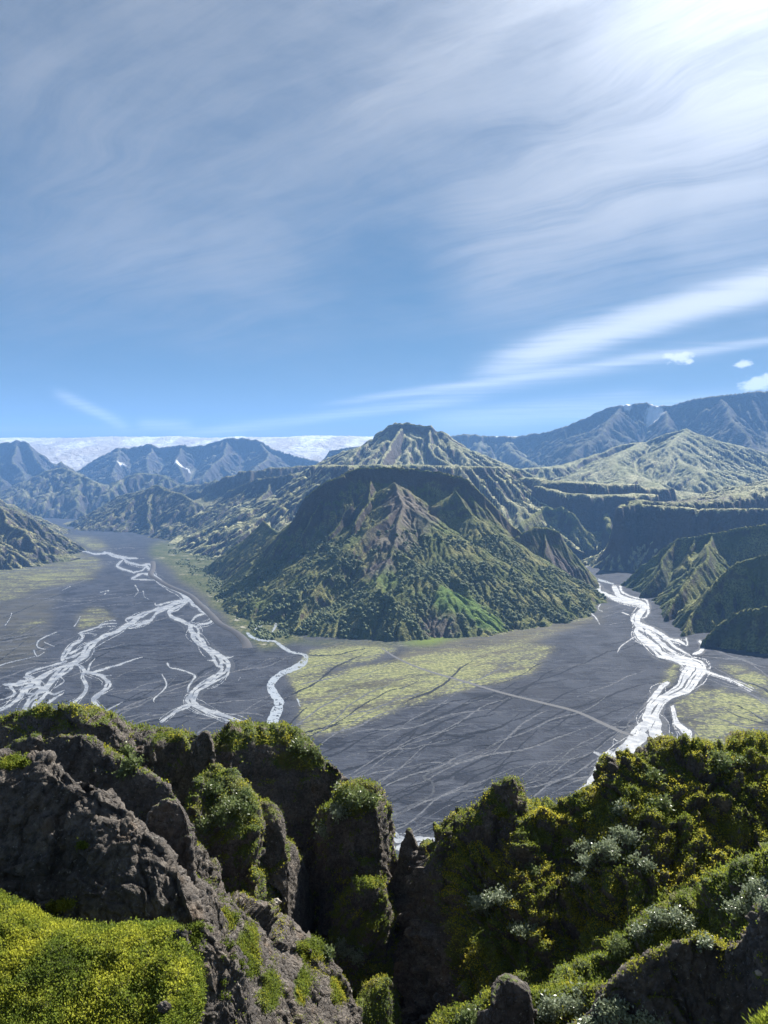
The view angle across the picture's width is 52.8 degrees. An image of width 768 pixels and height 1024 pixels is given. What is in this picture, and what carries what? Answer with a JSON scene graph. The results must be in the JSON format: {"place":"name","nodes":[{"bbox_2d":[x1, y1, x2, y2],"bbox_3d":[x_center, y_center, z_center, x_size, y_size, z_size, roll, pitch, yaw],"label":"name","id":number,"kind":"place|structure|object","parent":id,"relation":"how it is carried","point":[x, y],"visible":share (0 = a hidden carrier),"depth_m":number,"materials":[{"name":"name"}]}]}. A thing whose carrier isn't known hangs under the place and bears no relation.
{"place":"outdoors","nodes":[
{"label":"outdoors","id":0,"kind":"place"},
{"bbox_2d":[0,440,55,490],"bbox_3d":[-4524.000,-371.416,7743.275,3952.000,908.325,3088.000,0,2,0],"label":"mountain","id":1,"kind":"structure","parent":0,"point":[22,461],"depth_m":7584.00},
{"bbox_2d":[0,499,69,534],"bbox_3d":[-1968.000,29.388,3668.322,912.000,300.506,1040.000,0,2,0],"label":"hill","id":2,"kind":"structure","parent":0,"point":[58,529],"depth_m":3724.15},
{"bbox_2d":[0,506,86,570],"bbox_3d":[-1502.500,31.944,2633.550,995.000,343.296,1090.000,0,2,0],"label":"hill","id":3,"kind":"structure","parent":0,"point":[26,541],"depth_m":2510.20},
{"bbox_2d":[0,748,209,928],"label":"crag","id":4,"kind":"structure","parent":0,"point":[124,865],"depth_m":16.43,"materials":[{"name":"stone"}]},
{"bbox_2d":[0,751,89,915],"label":"moss","id":5,"kind":"object","parent":4,"relation":"on","point":[12,760],"visible":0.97,"depth_m":16.36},
{"bbox_2d":[0,888,211,1023],"bbox_3d":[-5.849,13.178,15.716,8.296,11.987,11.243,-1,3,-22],"label":"hill","id":6,"kind":"structure","parent":0,"point":[95,994],"depth_m":12.76,"materials":[{"name":"plant"}]},
{"bbox_2d":[156,1001,170,1013],"bbox_3d":[-3.373,7.579,11.835,0.184,0.194,0.178,2,3,34],"label":"boulder","id":7,"kind":"object","parent":6,"relation":"on","point":[163,1007],"visible":1,"depth_m":11.80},
{"bbox_2d":[0,461,216,518],"bbox_3d":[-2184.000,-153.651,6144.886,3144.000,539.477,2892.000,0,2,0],"label":"mountain","id":8,"kind":"structure","parent":0,"point":[61,490],"depth_m":5738.99,"materials":[{"name":"stone"}]},
{"bbox_2d":[7,733,229,896],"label":"cliff","id":9,"kind":"structure","parent":0,"point":[80,757],"depth_m":34.00,"materials":[{"name":"stone"}]},
{"bbox_2d":[6,731,221,883],"bbox_3d":[-12.378,24.746,40.663,18.900,30.432,21.286,-1,3,-30],"label":"moss","id":10,"kind":"object","parent":9,"relation":"on","point":[106,772],"visible":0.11,"depth_m":34.45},
{"bbox_2d":[111,763,131,781],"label":"shrub","id":11,"kind":"object","parent":9,"relation":"on","point":[121,773],"visible":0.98,"depth_m":33.91,"materials":[{"name":"green plant"}]},
{"bbox_2d":[120,753,147,776],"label":"shrub","id":12,"kind":"object","parent":9,"relation":"on","point":[130,762],"visible":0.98,"depth_m":34.18,"materials":[{"name":"green plant"}]},
{"bbox_2d":[0,551,246,722],"bbox_3d":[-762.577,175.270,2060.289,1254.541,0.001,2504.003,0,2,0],"label":"river","id":13,"kind":"structure","parent":0,"point":[85,653],"depth_m":1074.61,"materials":[{"name":"liquid"}]},
{"bbox_2d":[0,703,349,924],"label":"cliff","id":14,"kind":"structure","parent":0,"point":[286,786],"depth_m":59.09,"materials":[{"name":"plant"}]},
{"bbox_2d":[118,741,136,756],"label":"shrub","id":15,"kind":"object","parent":14,"relation":"on","point":[127,749],"visible":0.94,"depth_m":53.90,"materials":[{"name":"green plant"}]},
{"bbox_2d":[85,734,170,782],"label":"moss","id":16,"kind":"object","parent":14,"relation":"on","point":[106,746],"visible":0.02,"depth_m":45.23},
{"bbox_2d":[149,730,191,806],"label":"crag","id":17,"kind":"structure","parent":14,"relation":"on","point":[163,754],"depth_m":52.57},
{"bbox_2d":[150,728,191,776],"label":"moss","id":18,"kind":"object","parent":17,"relation":"on","point":[162,732],"visible":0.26,"depth_m":53.20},
{"bbox_2d":[0,699,342,852],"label":"moss","id":19,"kind":"object","parent":14,"relation":"on","point":[223,734],"visible":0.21,"depth_m":58.84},
{"bbox_2d":[190,730,215,788],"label":"crag","id":20,"kind":"structure","parent":14,"relation":"on","point":[203,755],"depth_m":51.19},
{"bbox_2d":[259,799,314,935],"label":"crag","id":21,"kind":"structure","parent":14,"relation":"on","point":[290,882],"depth_m":46.30,"materials":[{"name":"stone"}]},
{"bbox_2d":[259,797,312,901],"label":"moss","id":22,"kind":"object","parent":21,"relation":"on","point":[264,799],"visible":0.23,"depth_m":46.69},
{"bbox_2d":[286,735,309,757],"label":"shrub","id":23,"kind":"object","parent":14,"relation":"on","point":[295,745],"visible":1,"depth_m":60.34,"materials":[{"name":"green plant"}]},
{"bbox_2d":[304,743,321,761],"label":"shrub","id":24,"kind":"object","parent":14,"relation":"on","point":[312,751],"visible":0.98,"depth_m":60.94,"materials":[{"name":"green plant"}]},
{"bbox_2d":[145,798,228,937],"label":"crag","id":25,"kind":"structure","parent":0,"point":[168,820],"depth_m":24.65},
{"bbox_2d":[64,465,310,540],"bbox_3d":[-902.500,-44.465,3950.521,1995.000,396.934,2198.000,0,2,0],"label":"hill","id":26,"kind":"structure","parent":0,"point":[158,512],"depth_m":3980.90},
{"bbox_2d":[76,438,359,484],"bbox_3d":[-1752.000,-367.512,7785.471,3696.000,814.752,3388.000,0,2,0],"label":"mountain","id":27,"kind":"structure","parent":0,"point":[200,464],"depth_m":7876.84,"materials":[{"name":"stone"}]},
{"bbox_2d":[183,764,284,914],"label":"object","id":28,"kind":"structure","parent":0,"point":[231,869],"depth_m":43.60,"materials":[{"name":"plant"}]},
{"bbox_2d":[193,813,215,835],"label":"shrub","id":29,"kind":"object","parent":28,"relation":"on","point":[204,821],"visible":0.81,"depth_m":43.35,"materials":[{"name":"green plant"}]},
{"bbox_2d":[199,776,230,799],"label":"shrub","id":30,"kind":"object","parent":28,"relation":"on","point":[213,787],"visible":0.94,"depth_m":45.10,"materials":[{"name":"green plant"}]},
{"bbox_2d":[209,798,234,831],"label":"shrub","id":31,"kind":"object","parent":28,"relation":"on","point":[222,816],"visible":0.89,"depth_m":43.73,"materials":[{"name":"green plant"}]},
{"bbox_2d":[184,762,284,912],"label":"moss","id":32,"kind":"object","parent":28,"relation":"on","point":[217,800],"visible":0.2,"depth_m":44.29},
{"bbox_2d":[219,790,257,816],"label":"shrub","id":33,"kind":"object","parent":28,"relation":"on","point":[239,805],"visible":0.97,"depth_m":44.18,"materials":[{"name":"green plant"}]},
{"bbox_2d":[224,783,253,801],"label":"shrub","id":34,"kind":"object","parent":28,"relation":"on","point":[247,792],"visible":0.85,"depth_m":45.15,"materials":[{"name":"green plant"}]},
{"bbox_2d":[0,435,516,470],"bbox_3d":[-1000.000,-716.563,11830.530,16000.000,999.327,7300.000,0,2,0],"label":"glacier","id":35,"kind":"object","parent":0,"point":[76,454],"visible":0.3,"depth_m":11432.69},
{"bbox_2d":[202,878,362,1023],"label":"hill","id":36,"kind":"structure","parent":0,"point":[325,1009],"depth_m":31.54,"materials":[{"name":"stone"}]},
{"bbox_2d":[173,922,257,1023],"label":"crag","id":37,"kind":"structure","parent":36,"relation":"on","point":[228,1011],"depth_m":13.62,"materials":[{"name":"stone"}]},
{"bbox_2d":[165,919,249,1023],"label":"moss","id":38,"kind":"object","parent":37,"relation":"on","point":[196,935],"visible":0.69,"depth_m":13.55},
{"bbox_2d":[205,1011,217,1021],"bbox_3d":[-2.905,8.534,13.085,0.200,0.165,0.162,1,3,21],"label":"boulder","id":39,"kind":"object","parent":37,"relation":"on","point":[211,1016],"visible":1,"depth_m":13.04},
{"bbox_2d":[196,872,358,1023],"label":"moss","id":40,"kind":"object","parent":36,"relation":"on","point":[304,978],"visible":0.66,"depth_m":29.73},
{"bbox_2d":[274,898,281,906],"bbox_3d":[-4.920,17.800,35.257,0.398,0.407,0.385,2,3,42],"label":"boulder","id":41,"kind":"object","parent":36,"relation":"on","point":[277,901],"visible":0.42,"depth_m":35.20,"materials":[{"name":"stone"}]},
{"bbox_2d":[321,943,335,961],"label":"shrub","id":42,"kind":"object","parent":36,"relation":"on","point":[328,953],"visible":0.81,"depth_m":34.23,"materials":[{"name":"green plant"}]},
{"bbox_2d":[311,777,397,944],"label":"cliff","id":43,"kind":"structure","parent":0,"point":[361,845],"depth_m":51.80,"materials":[{"name":"stone"}]},
{"bbox_2d":[313,819,328,842],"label":"shrub","id":44,"kind":"object","parent":43,"relation":"on","point":[323,834],"visible":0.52,"depth_m":52.73,"materials":[{"name":"green plant"}]},
{"bbox_2d":[324,797,352,823],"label":"shrub","id":45,"kind":"object","parent":43,"relation":"on","point":[336,810],"visible":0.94,"depth_m":51.32,"materials":[{"name":"green plant"}]},
{"bbox_2d":[333,779,371,809],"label":"shrub","id":46,"kind":"object","parent":43,"relation":"on","point":[354,795],"visible":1,"depth_m":51.12,"materials":[{"name":"green plant"}]},
{"bbox_2d":[310,775,398,936],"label":"moss","id":47,"kind":"object","parent":43,"relation":"on","point":[331,801],"visible":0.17,"depth_m":52.49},
{"bbox_2d":[359,787,384,811],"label":"shrub","id":48,"kind":"object","parent":43,"relation":"on","point":[373,802],"visible":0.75,"depth_m":51.59,"materials":[{"name":"green plant"}]},
{"bbox_2d":[326,877,402,1016],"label":"hill","id":49,"kind":"structure","parent":0,"point":[367,900],"depth_m":48.10,"materials":[{"name":"plant"}]},
{"bbox_2d":[332,936,359,959],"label":"shrub","id":50,"kind":"object","parent":49,"relation":"on","point":[341,945],"visible":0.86,"depth_m":47.45,"materials":[{"name":"green plant"}]},
{"bbox_2d":[343,944,368,966],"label":"shrub","id":51,"kind":"object","parent":49,"relation":"on","point":[358,958],"visible":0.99,"depth_m":46.93,"materials":[{"name":"green plant"}]},
{"bbox_2d":[324,874,401,1000],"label":"moss","id":52,"kind":"object","parent":49,"relation":"on","point":[372,878],"visible":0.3,"depth_m":48.05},
{"bbox_2d":[355,977,400,1023],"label":"hill","id":53,"kind":"structure","parent":0,"point":[383,1004],"depth_m":37.44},
{"bbox_2d":[355,972,403,1023],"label":"moss","id":54,"kind":"object","parent":53,"relation":"on","point":[384,975],"visible":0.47,"depth_m":37.63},
{"bbox_2d":[0,518,767,856],"bbox_3d":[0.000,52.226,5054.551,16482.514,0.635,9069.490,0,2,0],"label":"ground","id":55,"kind":"structure","parent":0,"point":[706,706],"depth_m":1030.77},
{"bbox_2d":[0,550,243,723],"bbox_3d":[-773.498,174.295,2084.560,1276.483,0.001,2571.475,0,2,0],"label":"riverbed","id":56,"kind":"structure","parent":55,"relation":"on","point":[203,691],"depth_m":1098.15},
{"bbox_2d":[148,561,252,647],"bbox_3d":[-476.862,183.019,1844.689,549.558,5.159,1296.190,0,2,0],"label":"embankment","id":57,"kind":"structure","parent":55,"relation":"on","point":[245,642],"depth_m":1516.04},
{"bbox_2d":[0,547,767,834],"bbox_3d":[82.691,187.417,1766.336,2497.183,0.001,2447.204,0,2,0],"label":"channels","id":58,"kind":"object","parent":55,"relation":"on","point":[124,708],"visible":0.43,"depth_m":837.79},
{"bbox_2d":[0,586,767,836],"bbox_3d":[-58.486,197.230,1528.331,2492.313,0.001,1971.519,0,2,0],"label":"channels","id":59,"kind":"object","parent":55,"relation":"on","point":[440,735],"visible":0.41,"depth_m":837.81,"materials":[{"name":"sand"}]},
{"bbox_2d":[394,566,752,851],"bbox_3d":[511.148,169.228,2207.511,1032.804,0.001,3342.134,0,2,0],"label":"riverbed","id":60,"kind":"structure","parent":55,"relation":"on","point":[619,737],"depth_m":985.33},
{"bbox_2d":[0,0,767,437],"label":"sky","id":61,"kind":"structure","parent":0,"point":[219,218],"materials":[{"name":"blue"}]},
{"bbox_2d":[169,422,601,558],"bbox_3d":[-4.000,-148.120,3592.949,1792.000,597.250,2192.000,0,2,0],"label":"mountain","id":62,"kind":"structure","parent":0,"point":[502,489],"depth_m":3009.90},
{"bbox_2d":[202,466,606,641],"bbox_3d":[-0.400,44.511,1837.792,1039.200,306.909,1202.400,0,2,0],"label":"mountain","id":63,"kind":"structure","parent":0,"point":[427,502],"depth_m":1619.06,"materials":[{"name":"plant"}]},
{"bbox_2d":[168,517,606,639],"bbox_3d":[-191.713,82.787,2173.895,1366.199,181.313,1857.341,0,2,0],"label":"scrub woods","id":64,"kind":"object","parent":63,"relation":"on","point":[266,634],"visible":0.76,"depth_m":1462.74,"materials":[{"name":"plant"}]},
{"bbox_2d":[246,578,613,723],"bbox_3d":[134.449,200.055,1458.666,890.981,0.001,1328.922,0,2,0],"label":"stream","id":65,"kind":"structure","parent":0,"point":[272,716],"depth_m":1009.90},
{"bbox_2d":[380,660,610,820],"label":"path","id":66,"kind":"structure","parent":0,"point":[422,800],"depth_m":693.43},
{"bbox_2d":[451,434,545,468],"bbox_3d":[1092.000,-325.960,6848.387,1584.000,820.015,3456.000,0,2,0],"label":"mountain","id":67,"kind":"structure","parent":0,"point":[503,449],"depth_m":7245.41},
{"bbox_2d":[382,648,632,735],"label":"path","id":68,"kind":"structure","parent":0,"point":[596,720],"depth_m":917.80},
{"bbox_2d":[431,982,605,1023],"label":"hill","id":69,"kind":"structure","parent":0,"point":[565,990],"depth_m":22.45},
{"bbox_2d":[474,973,537,1023],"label":"crag","id":70,"kind":"structure","parent":69,"relation":"on","point":[511,1000],"depth_m":19.84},
{"bbox_2d":[454,1002,480,1023],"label":"shrub","id":71,"kind":"object","parent":70,"relation":"on","point":[468,1015],"visible":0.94,"depth_m":20.85,"materials":[{"name":"green plant"}]},
{"bbox_2d":[426,976,607,1023],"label":"moss","id":72,"kind":"object","parent":69,"relation":"on","point":[532,989],"visible":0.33,"depth_m":22.67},
{"bbox_2d":[535,989,565,1023],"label":"shrub","id":73,"kind":"object","parent":69,"relation":"on","point":[550,1015],"visible":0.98,"depth_m":21.82,"materials":[{"name":"green plant"}]},
{"bbox_2d":[551,971,589,1017],"bbox_3d":[5.396,13.788,21.959,1.436,0.876,1.435,0,2,0],"label":"shrub","id":74,"kind":"object","parent":69,"relation":"on","point":[575,1005],"visible":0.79,"depth_m":21.72,"materials":[{"name":"green plant"}]},
{"bbox_2d":[517,506,612,559],"bbox_3d":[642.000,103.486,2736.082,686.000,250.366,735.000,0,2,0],"label":"hill","id":75,"kind":"structure","parent":0,"point":[568,523],"depth_m":2635.50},
{"bbox_2d":[394,565,753,850],"bbox_3d":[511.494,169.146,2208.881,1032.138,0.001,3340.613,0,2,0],"label":"river","id":76,"kind":"structure","parent":0,"point":[637,739],"depth_m":1004.90,"materials":[{"name":"liquid"}]},
{"bbox_2d":[391,730,767,1023],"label":"hill","id":77,"kind":"structure","parent":0,"point":[425,986],"depth_m":40.24,"materials":[{"name":"plant"}]},
{"bbox_2d":[390,828,419,898],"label":"crag","id":78,"kind":"structure","parent":77,"relation":"on","point":[409,845],"depth_m":51.78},
{"bbox_2d":[412,776,528,954],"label":"crag","id":79,"kind":"structure","parent":77,"relation":"on","point":[507,795],"depth_m":42.95,"materials":[{"name":"stone"}]},
{"bbox_2d":[421,773,529,926],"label":"moss","id":80,"kind":"object","parent":79,"relation":"on","point":[497,782],"visible":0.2,"depth_m":43.24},
{"bbox_2d":[465,892,493,916],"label":"shrub","id":81,"kind":"object","parent":77,"relation":"on","point":[475,902],"visible":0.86,"depth_m":39.64,"materials":[{"name":"green plant"}]},
{"bbox_2d":[481,883,518,905],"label":"shrub","id":82,"kind":"object","parent":77,"relation":"on","point":[498,895],"visible":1,"depth_m":38.90,"materials":[{"name":"green plant"}]},
{"bbox_2d":[506,917,539,942],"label":"shrub","id":83,"kind":"object","parent":77,"relation":"on","point":[515,926],"visible":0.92,"depth_m":37.73,"materials":[{"name":"green plant"}]},
{"bbox_2d":[519,861,544,876],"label":"shrub","id":84,"kind":"object","parent":77,"relation":"on","point":[534,871],"visible":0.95,"depth_m":40.19,"materials":[{"name":"green plant"}]},
{"bbox_2d":[568,868,591,886],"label":"shrub","id":85,"kind":"object","parent":77,"relation":"on","point":[578,877],"visible":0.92,"depth_m":38.75,"materials":[{"name":"green plant"}]},
{"bbox_2d":[567,836,593,854],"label":"shrub","id":86,"kind":"object","parent":77,"relation":"on","point":[581,846],"visible":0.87,"depth_m":40.06,"materials":[{"name":"green plant"}]},
{"bbox_2d":[572,846,599,870],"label":"shrub","id":87,"kind":"object","parent":77,"relation":"on","point":[584,859],"visible":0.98,"depth_m":38.53,"materials":[{"name":"green plant"}]},
{"bbox_2d":[420,728,767,999],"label":"moss","id":88,"kind":"object","parent":77,"relation":"on","point":[674,819],"visible":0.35,"depth_m":39.69,"materials":[{"name":"plant"}]},
{"bbox_2d":[588,834,622,862],"bbox_3d":[11.030,16.573,38.227,1.666,1.303,2.120,0,2,0],"label":"shrub","id":89,"kind":"object","parent":77,"relation":"on","point":[608,848],"visible":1,"depth_m":38.17,"materials":[{"name":"green plant"}]},
{"bbox_2d":[611,797,634,823],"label":"shrub","id":90,"kind":"object","parent":77,"relation":"on","point":[616,808],"visible":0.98,"depth_m":40.61,"materials":[{"name":"green plant"}]},
{"bbox_2d":[608,823,645,850],"bbox_3d":[12.253,16.355,39.154,1.576,1.110,1.790,0,2,0],"label":"shrub","id":91,"kind":"object","parent":77,"relation":"on","point":[628,837],"visible":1,"depth_m":38.92,"materials":[{"name":"green plant"}]},
{"bbox_2d":[622,849,659,873],"bbox_3d":[12.532,17.064,37.833,1.716,1.331,1.950,1,2,15],"label":"shrub","id":92,"kind":"object","parent":77,"relation":"on","point":[642,862],"visible":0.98,"depth_m":37.36,"materials":[{"name":"green plant"}]},
{"bbox_2d":[640,758,668,785],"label":"shrub","id":93,"kind":"object","parent":77,"relation":"on","point":[649,772],"visible":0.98,"depth_m":41.91,"materials":[{"name":"green plant"}]},
{"bbox_2d":[644,791,675,812],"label":"shrub","id":94,"kind":"object","parent":77,"relation":"on","point":[664,803],"visible":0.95,"depth_m":40.09,"materials":[{"name":"green plant"}]},
{"bbox_2d":[707,747,748,772],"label":"shrub","id":95,"kind":"object","parent":77,"relation":"on","point":[724,761],"visible":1,"depth_m":41.71,"materials":[{"name":"green plant"}]},
{"bbox_2d":[514,391,767,466],"bbox_3d":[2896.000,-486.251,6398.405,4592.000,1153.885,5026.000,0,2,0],"label":"mountain","id":96,"kind":"structure","parent":0,"point":[740,419],"depth_m":6376.57,"materials":[{"name":"stone"}]},
{"bbox_2d":[516,428,767,531],"bbox_3d":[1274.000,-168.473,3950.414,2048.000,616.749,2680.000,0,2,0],"label":"hill","id":97,"kind":"structure","parent":0,"point":[590,491],"depth_m":3944.42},
{"bbox_2d":[540,842,767,987],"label":"hill","id":98,"kind":"structure","parent":0,"point":[712,914],"depth_m":27.07,"materials":[{"name":"plant"}]},
{"bbox_2d":[606,931,630,960],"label":"shrub","id":99,"kind":"object","parent":98,"relation":"on","point":[616,946],"visible":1,"depth_m":27.78,"materials":[{"name":"green plant"}]},
{"bbox_2d":[629,920,655,944],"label":"shrub","id":100,"kind":"object","parent":98,"relation":"on","point":[637,929],"visible":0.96,"depth_m":27.70,"materials":[{"name":"green plant"}]},
{"bbox_2d":[640,904,672,930],"bbox_3d":[9.816,14.432,27.607,1.300,0.817,1.110,0,2,0],"label":"shrub","id":101,"kind":"object","parent":98,"relation":"on","point":[657,918],"visible":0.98,"depth_m":27.49,"materials":[{"name":"green plant"}]},
{"bbox_2d":[665,902,699,936],"bbox_3d":[10.423,14.191,27.048,1.232,1.022,1.429,0,2,0],"label":"shrub","id":102,"kind":"object","parent":98,"relation":"on","point":[679,913],"visible":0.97,"depth_m":26.88,"materials":[{"name":"green plant"}]},
{"bbox_2d":[715,892,764,918],"bbox_3d":[11.429,12.562,24.677,1.562,0.865,1.103,1,3,26],"label":"shrub","id":103,"kind":"object","parent":98,"relation":"on","point":[738,907],"visible":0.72,"depth_m":24.59,"materials":[{"name":"green plant"}]},
{"bbox_2d":[733,874,767,898],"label":"shrub","id":104,"kind":"object","parent":98,"relation":"on","point":[757,884],"visible":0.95,"depth_m":24.73,"materials":[{"name":"green plant"}]},
{"bbox_2d":[567,895,767,1023],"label":"crag","id":105,"kind":"structure","parent":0,"point":[699,985],"depth_m":14.83,"materials":[{"name":"stone"}]},
{"bbox_2d":[572,1007,609,1023],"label":"shrub","id":106,"kind":"object","parent":105,"relation":"on","point":[588,1019],"visible":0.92,"depth_m":14.76,"materials":[{"name":"green plant"}]},
{"bbox_2d":[591,989,632,1023],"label":"shrub","id":107,"kind":"object","parent":105,"relation":"on","point":[614,1007],"visible":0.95,"depth_m":14.66,"materials":[{"name":"green plant"}]},
{"bbox_2d":[621,1005,664,1023],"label":"shrub","id":108,"kind":"object","parent":105,"relation":"on","point":[648,1020],"visible":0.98,"depth_m":14.57,"materials":[{"name":"green plant"}]},
{"bbox_2d":[568,903,767,1023],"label":"moss","id":109,"kind":"object","parent":105,"relation":"on","point":[719,941],"visible":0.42,"depth_m":15.03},
{"bbox_2d":[693,929,715,951],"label":"shrub","id":110,"kind":"object","parent":105,"relation":"on","point":[704,941],"visible":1,"depth_m":15.07,"materials":[{"name":"green plant"}]},
{"bbox_2d":[755,970,762,975],"bbox_3d":[6.653,8.188,13.747,0.136,0.115,0.110,0,2,0],"label":"boulder","id":111,"kind":"object","parent":105,"relation":"on","point":[758,973],"visible":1,"depth_m":13.71,"materials":[{"name":"stone"}]},
{"bbox_2d":[752,891,767,913],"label":"shrub","id":112,"kind":"object","parent":105,"relation":"on","point":[764,900],"visible":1,"depth_m":14.11,"materials":[{"name":"green plant"}]},
{"bbox_2d":[580,480,767,571],"bbox_3d":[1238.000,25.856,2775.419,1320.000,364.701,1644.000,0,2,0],"label":"hill","id":113,"kind":"structure","parent":0,"point":[644,531],"depth_m":2285.02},
{"bbox_2d":[621,524,767,653],"bbox_3d":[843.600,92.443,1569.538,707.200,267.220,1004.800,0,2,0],"label":"hill","id":114,"kind":"structure","parent":0,"point":[715,585],"depth_m":1472.37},
{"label":"hill","id":115,"kind":"structure","parent":0,"visible":0},
{"bbox_2d":[742,1002,767,1023],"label":"grass","id":116,"kind":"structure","parent":115,"relation":"on","point":[761,1017],"depth_m":9.77,"materials":[{"name":"green plant"}]}
]}

